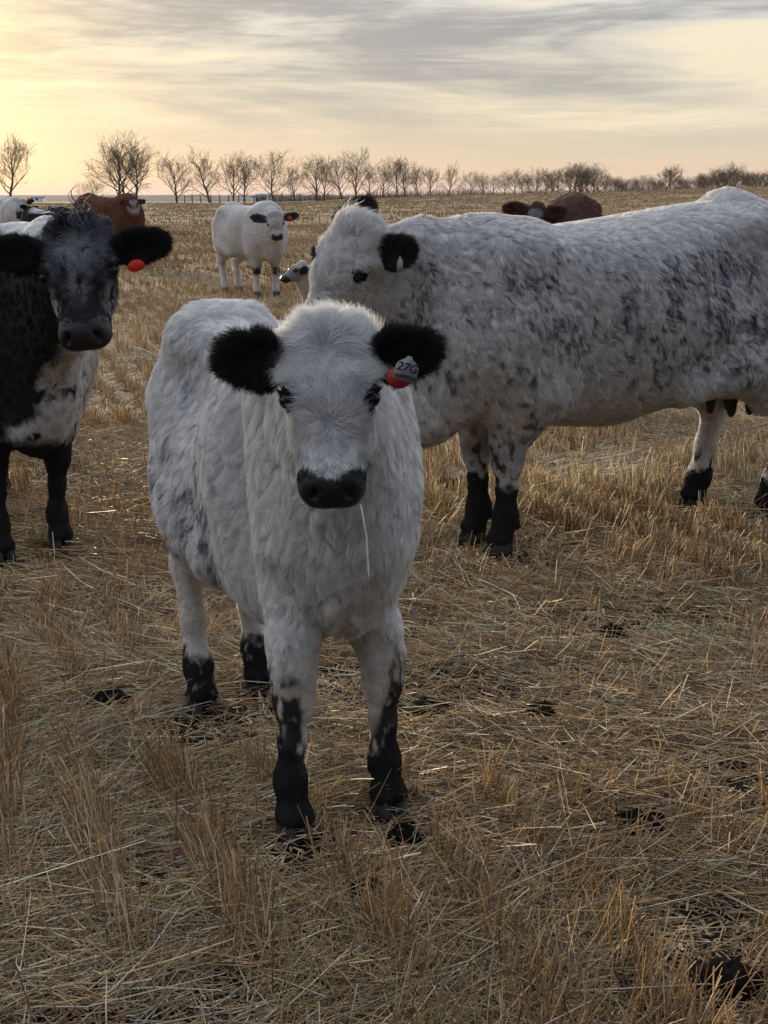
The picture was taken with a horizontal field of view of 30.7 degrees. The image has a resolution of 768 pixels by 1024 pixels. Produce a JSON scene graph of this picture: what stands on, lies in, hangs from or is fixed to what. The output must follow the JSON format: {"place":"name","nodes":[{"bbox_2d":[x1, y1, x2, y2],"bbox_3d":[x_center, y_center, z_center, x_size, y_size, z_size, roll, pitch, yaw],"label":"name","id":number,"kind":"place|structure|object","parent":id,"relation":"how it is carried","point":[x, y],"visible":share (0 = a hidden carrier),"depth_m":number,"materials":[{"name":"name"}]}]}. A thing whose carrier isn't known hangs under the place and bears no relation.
{"place":"outdoors","nodes":[
{"label":"outdoors","id":0,"kind":"place"},
{"bbox_2d":[0,197,387,201],"bbox_3d":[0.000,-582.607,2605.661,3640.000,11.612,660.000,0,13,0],"label":"hills","id":1,"kind":"structure","parent":0,"point":[147,199],"depth_m":2417.00,"materials":[{"name":"brown plant"}]},
{"bbox_2d":[0,195,425,196],"bbox_3d":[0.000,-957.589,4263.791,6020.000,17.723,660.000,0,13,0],"label":"hills","id":2,"kind":"structure","parent":0,"point":[164,195],"depth_m":4165.20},
{"bbox_2d":[0,187,767,1023],"bbox_3d":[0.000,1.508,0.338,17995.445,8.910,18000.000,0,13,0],"label":"ground","id":3,"kind":"structure","parent":0,"point":[406,681],"depth_m":4.47,"materials":[{"name":"soil"}]},
{"bbox_2d":[0,196,33,222],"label":"cow","id":4,"kind":"object","parent":3,"relation":"on","point":[11,210],"visible":0.61,"depth_m":44.13},
{"bbox_2d":[0,131,34,196],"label":"bare tree","id":5,"kind":"object","parent":3,"relation":"on","point":[15,148],"visible":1,"depth_m":261.80,"materials":[{"name":"brown plant"}]},
{"bbox_2d":[19,205,43,221],"bbox_3d":[-9.508,-7.688,38.266,0.623,1.367,1.740,-7,15,-29],"label":"calf","id":6,"kind":"object","parent":3,"relation":"on","point":[24,207],"visible":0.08,"depth_m":38.38},
{"bbox_2d":[31,195,44,202],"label":"farm shed","id":7,"kind":"structure","parent":3,"relation":"on","point":[38,198],"depth_m":603.34,"materials":[{"name":"white metal"}]},
{"bbox_2d":[22,205,72,221],"bbox_3d":[-8.895,-7.458,37.162,1.714,1.296,0.822,4,13,18],"label":"calf","id":8,"kind":"object","parent":3,"relation":"on","point":[30,214],"visible":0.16,"depth_m":37.08},
{"bbox_2d":[0,182,176,565],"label":"cow","id":9,"kind":"object","parent":3,"relation":"on","point":[59,293],"visible":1,"depth_m":5.28},
{"bbox_2d":[69,178,115,196],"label":"bush","id":10,"kind":"object","parent":3,"relation":"on","point":[87,186],"visible":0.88,"depth_m":282.39,"materials":[{"name":"brown plant"}]},
{"bbox_2d":[85,687,132,713],"bbox_3d":[-0.815,0.568,4.189,0.149,0.072,0.170,0,13,0],"label":"cow pat","id":11,"kind":"object","parent":3,"relation":"on","point":[99,695],"visible":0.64,"depth_m":4.15,"materials":[{"name":"black"}]},
{"bbox_2d":[73,192,145,233],"bbox_3d":[-6.477,-6.745,33.249,2.424,1.638,0.861,9,16,36],"label":"cow","id":12,"kind":"object","parent":3,"relation":"on","point":[122,210],"visible":0.44,"depth_m":32.59},
{"bbox_2d":[80,130,155,194],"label":"bare tree","id":13,"kind":"object","parent":3,"relation":"on","point":[119,177],"visible":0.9,"depth_m":271.04,"materials":[{"name":"brown plant"}]},
{"bbox_2d":[87,143,159,192],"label":"bare tree","id":14,"kind":"object","parent":3,"relation":"on","point":[114,176],"visible":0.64,"depth_m":273.96,"materials":[{"name":"brown plant"}]},
{"bbox_2d":[87,141,161,198],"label":"bare tree","id":15,"kind":"object","parent":3,"relation":"on","point":[139,161],"visible":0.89,"depth_m":271.67,"materials":[{"name":"brown plant"}]},
{"bbox_2d":[154,150,207,202],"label":"bare tree","id":16,"kind":"object","parent":3,"relation":"on","point":[175,192],"visible":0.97,"depth_m":276.29,"materials":[{"name":"brown plant"}]},
{"bbox_2d":[176,144,228,202],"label":"bare tree","id":17,"kind":"object","parent":3,"relation":"on","point":[203,174],"visible":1,"depth_m":271.92,"materials":[{"name":"brown plant"}]},
{"bbox_2d":[209,152,257,200],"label":"bare tree","id":18,"kind":"object","parent":3,"relation":"on","point":[233,173],"visible":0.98,"depth_m":277.09,"materials":[{"name":"brown plant"}]},
{"bbox_2d":[207,155,266,201],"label":"bare tree","id":19,"kind":"object","parent":3,"relation":"on","point":[246,175],"visible":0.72,"depth_m":280.32,"materials":[{"name":"brown plant"}]},
{"bbox_2d":[184,193,299,202],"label":"wire fence","id":20,"kind":"object","parent":3,"relation":"on","point":[200,196],"visible":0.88,"depth_m":255.62,"materials":[{"name":"brown wood"}]},
{"bbox_2d":[212,200,299,296],"bbox_3d":[-1.990,-4.057,21.577,0.761,1.444,2.532,-6,14,-25],"label":"cow","id":21,"kind":"object","parent":3,"relation":"on","point":[255,235],"visible":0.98,"depth_m":21.30},
{"bbox_2d":[250,195,262,201],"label":"farm shed","id":22,"kind":"structure","parent":3,"relation":"on","point":[255,198],"depth_m":505.97,"materials":[{"name":"white metal"}]},
{"bbox_2d":[118,220,400,288],"bbox_3d":[0.093,-9.714,48.552,47.728,0.887,51.076,0,13,0],"label":"stubble","id":23,"kind":"object","parent":3,"relation":"on","point":[197,252],"visible":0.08,"depth_m":33.45,"materials":[{"name":"beige plant"}]},
{"bbox_2d":[255,193,271,201],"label":"farm shed","id":24,"kind":"structure","parent":3,"relation":"on","point":[266,194],"depth_m":506.12,"materials":[{"name":"white metal"}]},
{"bbox_2d":[244,148,300,199],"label":"bare tree","id":25,"kind":"object","parent":3,"relation":"on","point":[271,174],"visible":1,"depth_m":276.17,"materials":[{"name":"brown plant"}]},
{"bbox_2d":[277,165,308,200],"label":"bare tree","id":26,"kind":"object","parent":3,"relation":"on","point":[290,184],"visible":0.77,"depth_m":292.03,"materials":[{"name":"brown plant"}]},
{"bbox_2d":[280,260,311,303],"bbox_3d":[-0.279,-1.946,13.368,1.431,0.906,0.402,-2,13,-7],"label":"calf","id":27,"kind":"object","parent":3,"relation":"on","point":[297,272],"visible":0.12,"depth_m":13.12},
{"bbox_2d":[144,297,451,848],"bbox_3d":[-0.263,0.082,3.546,0.497,1.254,1.627,-4,13,-17],"label":"calf","id":28,"kind":"object","parent":3,"relation":"on","point":[279,454],"visible":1,"depth_m":3.17},
{"bbox_2d":[360,505,369,574],"bbox_3d":[-0.038,0.054,2.665,0.007,0.134,0.027,-10,16,-38],"label":"straw stalk","id":29,"kind":"object","parent":28,"relation":"hanging from","point":[366,543],"visible":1,"depth_m":2.66,"materials":[{"name":"grey"}]},
{"bbox_2d":[290,153,335,200],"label":"bare tree","id":30,"kind":"object","parent":3,"relation":"on","point":[313,171],"visible":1,"depth_m":282.01,"materials":[{"name":"brown plant"}]},
{"bbox_2d":[311,156,337,199],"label":"bare tree","id":31,"kind":"object","parent":3,"relation":"on","point":[324,177],"visible":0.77,"depth_m":284.83,"materials":[{"name":"brown plant"}]},
{"bbox_2d":[320,155,359,198],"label":"bare tree","id":32,"kind":"object","parent":3,"relation":"on","point":[334,176],"visible":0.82,"depth_m":286.69,"materials":[{"name":"brown plant"}]},
{"bbox_2d":[330,147,383,197],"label":"bare tree","id":33,"kind":"object","parent":3,"relation":"on","point":[356,173],"visible":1,"depth_m":281.44,"materials":[{"name":"brown plant"}]},
{"bbox_2d":[346,877,383,902],"bbox_3d":[-0.036,0.829,3.032,0.100,0.066,0.072,-9,16,-35],"label":"cow pat","id":34,"kind":"object","parent":3,"relation":"on","point":[354,884],"visible":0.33,"depth_m":3.02,"materials":[{"name":"black"}]},
{"bbox_2d":[354,165,384,194],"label":"bare tree","id":35,"kind":"object","parent":3,"relation":"on","point":[369,173],"visible":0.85,"depth_m":291.19,"materials":[{"name":"brown plant"}]},
{"bbox_2d":[0,590,767,1023],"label":"loose straw","id":36,"kind":"object","parent":3,"relation":"on","point":[484,726],"visible":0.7,"depth_m":3.29,"materials":[{"name":"beige plant"}]},
{"bbox_2d":[0,601,767,1023],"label":"stubble","id":37,"kind":"object","parent":3,"relation":"on","point":[114,865],"visible":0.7,"depth_m":3.07,"materials":[{"name":"brown plant"}]},
{"bbox_2d":[0,399,767,647],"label":"loose straw","id":38,"kind":"object","parent":3,"relation":"on","point":[146,601],"visible":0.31,"depth_m":5.74,"materials":[{"name":"beige plant"}]},
{"bbox_2d":[0,401,767,639],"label":"stubble","id":39,"kind":"object","parent":3,"relation":"on","point":[744,451],"visible":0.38,"depth_m":6.56,"materials":[{"name":"beige plant"}]},
{"bbox_2d":[0,510,767,1023],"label":"chaff","id":40,"kind":"object","parent":3,"relation":"on","point":[620,620],"visible":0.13,"depth_m":3.85,"materials":[{"name":"plant"}]},
{"bbox_2d":[369,158,410,197],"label":"bare tree","id":41,"kind":"object","parent":3,"relation":"on","point":[386,174],"visible":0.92,"depth_m":291.67,"materials":[{"name":"brown plant"}]},
{"bbox_2d":[380,156,413,196],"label":"bare tree","id":42,"kind":"object","parent":3,"relation":"on","point":[390,177],"visible":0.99,"depth_m":291.46,"materials":[{"name":"brown plant"}]},
{"bbox_2d":[28,186,767,224],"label":"stubble","id":43,"kind":"object","parent":3,"relation":"on","point":[458,208],"visible":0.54,"depth_m":139.41,"materials":[{"name":"beige plant"}]},
{"bbox_2d":[385,822,423,853],"bbox_3d":[0.048,0.770,3.297,0.096,0.066,0.096,0,13,0],"label":"cow pat","id":44,"kind":"object","parent":3,"relation":"on","point":[408,830],"visible":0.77,"depth_m":3.27,"materials":[{"name":"black"}]},
{"bbox_2d":[390,154,421,196],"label":"bare tree","id":45,"kind":"object","parent":3,"relation":"on","point":[412,177],"visible":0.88,"depth_m":293.28,"materials":[{"name":"brown plant"}]},
{"bbox_2d":[408,163,430,195],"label":"bare tree","id":46,"kind":"object","parent":3,"relation":"on","point":[416,182],"visible":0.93,"depth_m":296.31,"materials":[{"name":"brown plant"}]},
{"bbox_2d":[84,281,759,420],"bbox_3d":[-0.013,-2.297,16.666,16.301,0.248,14.616,0,13,0],"label":"stubble","id":47,"kind":"object","parent":3,"relation":"on","point":[130,384],"visible":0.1,"depth_m":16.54,"materials":[{"name":"beige plant"}]},
{"bbox_2d":[406,697,454,717],"bbox_3d":[0.135,0.588,4.101,0.162,0.073,0.175,0,13,0],"label":"cow pat","id":48,"kind":"object","parent":3,"relation":"on","point":[419,702],"visible":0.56,"depth_m":4.08,"materials":[{"name":"black"}]},
{"bbox_2d":[415,166,447,195],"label":"bare tree","id":49,"kind":"object","parent":3,"relation":"on","point":[431,177],"visible":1,"depth_m":296.06,"materials":[{"name":"brown plant"}]},
{"bbox_2d":[433,477,461,490],"bbox_3d":[0.349,-0.135,7.320,0.186,0.075,0.209,0,13,0],"label":"cow pat","id":50,"kind":"object","parent":3,"relation":"on","point":[438,482],"visible":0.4,"depth_m":7.30,"materials":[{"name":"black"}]},
{"bbox_2d":[437,160,464,195],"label":"bare tree","id":51,"kind":"object","parent":3,"relation":"on","point":[449,174],"visible":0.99,"depth_m":292.34,"materials":[{"name":"brown plant"}]},
{"bbox_2d":[452,171,487,193],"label":"bare tree","id":52,"kind":"object","parent":3,"relation":"on","point":[476,179],"visible":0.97,"depth_m":301.44,"materials":[{"name":"brown plant"}]},
{"bbox_2d":[473,172,492,193],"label":"bare tree","id":53,"kind":"object","parent":3,"relation":"on","point":[480,181],"visible":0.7,"depth_m":320.93,"materials":[{"name":"brown plant"}]},
{"bbox_2d":[473,176,506,191],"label":"bare tree","id":54,"kind":"object","parent":3,"relation":"on","point":[495,181],"visible":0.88,"depth_m":323.94,"materials":[{"name":"brown plant"}]},
{"bbox_2d":[496,170,519,192],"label":"bare tree","id":55,"kind":"object","parent":3,"relation":"on","point":[504,176],"visible":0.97,"depth_m":327.69,"materials":[{"name":"brown plant"}]},
{"bbox_2d":[255,183,767,201],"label":"brush","id":56,"kind":"object","parent":3,"relation":"on","point":[327,197],"visible":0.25,"depth_m":312.86,"materials":[{"name":"brown plant"}]},
{"bbox_2d":[495,167,532,193],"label":"bare tree","id":57,"kind":"object","parent":3,"relation":"on","point":[512,178],"visible":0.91,"depth_m":330.41,"materials":[{"name":"brown plant"}]},
{"bbox_2d":[514,173,532,192],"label":"bare tree","id":58,"kind":"object","parent":3,"relation":"on","point":[524,178],"visible":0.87,"depth_m":333.20,"materials":[{"name":"brown plant"}]},
{"bbox_2d":[519,174,544,192],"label":"bare tree","id":59,"kind":"object","parent":3,"relation":"on","point":[532,183],"visible":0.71,"depth_m":336.42,"materials":[{"name":"brown plant"}]},
{"bbox_2d":[300,186,767,557],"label":"cow","id":60,"kind":"object","parent":3,"relation":"on","point":[614,319],"visible":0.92,"depth_m":5.78},
{"bbox_2d":[520,700,555,724],"bbox_3d":[0.451,0.591,4.090,0.112,0.069,0.132,0,13,0],"label":"cow pat","id":61,"kind":"object","parent":3,"relation":"on","point":[545,708],"visible":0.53,"depth_m":4.06,"materials":[{"name":"black"}]},
{"bbox_2d":[524,165,557,190],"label":"bare tree","id":62,"kind":"object","parent":3,"relation":"on","point":[534,178],"visible":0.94,"depth_m":337.22,"materials":[{"name":"brown plant"}]},
{"bbox_2d":[536,171,560,192],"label":"bare tree","id":63,"kind":"object","parent":3,"relation":"on","point":[548,180],"visible":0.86,"depth_m":339.61,"materials":[{"name":"brown plant"}]},
{"bbox_2d":[501,192,602,223],"bbox_3d":[1.707,-2.155,12.889,0.809,1.537,2.308,4,13,16],"label":"cow","id":64,"kind":"object","parent":3,"relation":"on","point":[568,207],"visible":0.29,"depth_m":11.90},
{"bbox_2d":[535,167,572,192],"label":"bare tree","id":65,"kind":"object","parent":3,"relation":"on","point":[554,181],"visible":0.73,"depth_m":342.25,"materials":[{"name":"brown plant"}]},
{"bbox_2d":[538,167,583,191],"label":"bare tree","id":66,"kind":"object","parent":3,"relation":"on","point":[559,172],"visible":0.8,"depth_m":344.40,"materials":[{"name":"brown plant"}]},
{"bbox_2d":[552,166,586,191],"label":"bare tree","id":67,"kind":"object","parent":3,"relation":"on","point":[571,181],"visible":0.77,"depth_m":348.85,"materials":[{"name":"brown plant"}]},
{"bbox_2d":[552,160,598,191],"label":"bare tree","id":68,"kind":"object","parent":3,"relation":"on","point":[584,176],"visible":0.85,"depth_m":348.87,"materials":[{"name":"brown plant"}]},
{"bbox_2d":[563,163,596,192],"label":"bare tree","id":69,"kind":"object","parent":3,"relation":"on","point":[581,175],"visible":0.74,"depth_m":350.11,"materials":[{"name":"brown plant"}]},
{"bbox_2d":[574,169,598,188],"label":"bare tree","id":70,"kind":"object","parent":3,"relation":"on","point":[586,180],"visible":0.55,"depth_m":352.32,"materials":[{"name":"brown plant"}]},
{"bbox_2d":[580,168,602,190],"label":"bare tree","id":71,"kind":"object","parent":3,"relation":"on","point":[592,180],"visible":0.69,"depth_m":353.49,"materials":[{"name":"brown plant"}]},
{"bbox_2d":[580,161,618,191],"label":"bare tree","id":72,"kind":"object","parent":3,"relation":"on","point":[597,170],"visible":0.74,"depth_m":355.35,"materials":[{"name":"brown plant"}]},
{"bbox_2d":[595,178,609,191],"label":"bare tree","id":73,"kind":"object","parent":3,"relation":"on","point":[605,185],"visible":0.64,"depth_m":359.36,"materials":[{"name":"brown plant"}]},
{"bbox_2d":[590,169,616,191],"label":"bare tree","id":74,"kind":"object","parent":3,"relation":"on","point":[597,185],"visible":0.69,"depth_m":357.21,"materials":[{"name":"brown plant"}]},
{"bbox_2d":[598,177,623,190],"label":"bare tree","id":75,"kind":"object","parent":3,"relation":"on","point":[612,184],"visible":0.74,"depth_m":361.24,"materials":[{"name":"brown plant"}]},
{"bbox_2d":[599,623,627,643],"bbox_3d":[0.798,0.421,4.852,0.110,0.067,0.084,11,16,39],"label":"cow pat","id":76,"kind":"object","parent":3,"relation":"on","point":[604,627],"visible":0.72,"depth_m":4.83,"materials":[{"name":"black"}]},
{"bbox_2d":[598,177,630,190],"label":"bare tree","id":77,"kind":"object","parent":3,"relation":"on","point":[621,180],"visible":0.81,"depth_m":362.36,"materials":[{"name":"brown plant"}]},
{"bbox_2d":[612,180,626,190],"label":"bare tree","id":78,"kind":"object","parent":3,"relation":"on","point":[619,182],"visible":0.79,"depth_m":363.09,"materials":[{"name":"brown plant"}]},
{"bbox_2d":[627,175,641,190],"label":"bare tree","id":79,"kind":"object","parent":3,"relation":"on","point":[633,180],"visible":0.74,"depth_m":367.64,"materials":[{"name":"brown plant"}]},
{"bbox_2d":[607,808,670,838],"bbox_3d":[0.617,0.752,3.374,0.149,0.069,0.106,5,14,21],"label":"cow pat","id":80,"kind":"object","parent":3,"relation":"on","point":[627,815],"visible":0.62,"depth_m":3.35,"materials":[{"name":"black"}]},
{"bbox_2d":[634,173,652,188],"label":"bare tree","id":81,"kind":"object","parent":3,"relation":"on","point":[643,180],"visible":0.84,"depth_m":370.57,"materials":[{"name":"brown plant"}]},
{"bbox_2d":[642,177,664,189],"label":"bare tree","id":82,"kind":"object","parent":3,"relation":"on","point":[651,183],"visible":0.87,"depth_m":372.85,"materials":[{"name":"brown plant"}]},
{"bbox_2d":[644,181,667,189],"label":"bare tree","id":83,"kind":"object","parent":3,"relation":"on","point":[655,185],"visible":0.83,"depth_m":374.71,"materials":[{"name":"brown plant"}]},
{"bbox_2d":[650,163,687,189],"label":"bare tree","id":84,"kind":"object","parent":3,"relation":"on","point":[672,172],"visible":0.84,"depth_m":380.36,"materials":[{"name":"brown plant"}]},
{"bbox_2d":[653,164,690,189],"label":"bare tree","id":85,"kind":"object","parent":3,"relation":"on","point":[668,179],"visible":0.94,"depth_m":377.92,"materials":[{"name":"brown plant"}]},
{"bbox_2d":[672,179,688,188],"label":"bare tree","id":86,"kind":"object","parent":3,"relation":"on","point":[678,182],"visible":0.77,"depth_m":382.10,"materials":[{"name":"brown plant"}]},
{"bbox_2d":[682,177,698,187],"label":"bare tree","id":87,"kind":"object","parent":3,"relation":"on","point":[689,183],"visible":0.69,"depth_m":386.36,"materials":[{"name":"brown plant"}]},
{"bbox_2d":[688,177,710,187],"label":"bare tree","id":88,"kind":"object","parent":3,"relation":"on","point":[699,182],"visible":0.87,"depth_m":387.80,"materials":[{"name":"brown plant"}]},
{"bbox_2d":[691,176,707,187],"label":"bare tree","id":89,"kind":"object","parent":3,"relation":"on","point":[704,183],"visible":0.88,"depth_m":388.37,"materials":[{"name":"brown plant"}]},
{"bbox_2d":[687,172,719,188],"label":"bare tree","id":90,"kind":"object","parent":3,"relation":"on","point":[702,176],"visible":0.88,"depth_m":389.53,"materials":[{"name":"brown plant"}]},
{"bbox_2d":[697,173,718,186],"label":"bare tree","id":91,"kind":"object","parent":3,"relation":"on","point":[710,181],"visible":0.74,"depth_m":391.45,"materials":[{"name":"brown plant"}]},
{"bbox_2d":[699,172,722,187],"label":"bare tree","id":92,"kind":"object","parent":3,"relation":"on","point":[715,181],"visible":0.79,"depth_m":392.70,"materials":[{"name":"brown plant"}]},
{"bbox_2d":[695,167,742,185],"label":"bare tree","id":93,"kind":"object","parent":3,"relation":"on","point":[731,176],"visible":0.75,"depth_m":396.72,"materials":[{"name":"brown plant"}]},
{"bbox_2d":[699,166,743,187],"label":"bare tree","id":94,"kind":"object","parent":3,"relation":"on","point":[726,176],"visible":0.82,"depth_m":394.19,"materials":[{"name":"brown plant"}]},
{"bbox_2d":[708,170,735,187],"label":"bare tree","id":95,"kind":"object","parent":3,"relation":"on","point":[722,177],"visible":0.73,"depth_m":395.90,"materials":[{"name":"brown plant"}]},
{"bbox_2d":[678,957,767,1011],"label":"cow pat","id":96,"kind":"object","parent":3,"relation":"on","point":[730,968],"visible":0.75,"depth_m":2.66,"materials":[{"name":"black"}]},
{"bbox_2d":[710,162,759,186],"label":"bare tree","id":97,"kind":"object","parent":3,"relation":"on","point":[733,174],"visible":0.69,"depth_m":398.38,"materials":[{"name":"brown plant"}]},
{"bbox_2d":[718,168,753,186],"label":"bare tree","id":98,"kind":"object","parent":3,"relation":"on","point":[739,177],"visible":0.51,"depth_m":400.43,"materials":[{"name":"brown plant"}]},
{"bbox_2d":[731,170,753,186],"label":"bare tree","id":99,"kind":"object","parent":3,"relation":"on","point":[743,180],"visible":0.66,"depth_m":402.91,"materials":[{"name":"brown plant"}]},
{"bbox_2d":[728,168,767,185],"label":"bare tree","id":100,"kind":"object","parent":3,"relation":"on","point":[762,177],"visible":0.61,"depth_m":407.90,"materials":[{"name":"brown plant"}]},
{"bbox_2d":[735,171,767,186],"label":"bare tree","id":101,"kind":"object","parent":3,"relation":"on","point":[756,176],"visible":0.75,"depth_m":403.94,"materials":[{"name":"brown plant"}]},
{"bbox_2d":[739,170,766,186],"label":"bare tree","id":102,"kind":"object","parent":3,"relation":"on","point":[751,179],"visible":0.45,"depth_m":405.39,"materials":[{"name":"brown plant"}]},
{"bbox_2d":[0,0,767,194],"label":"sky","id":103,"kind":"structure","parent":0,"point":[639,88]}
]}

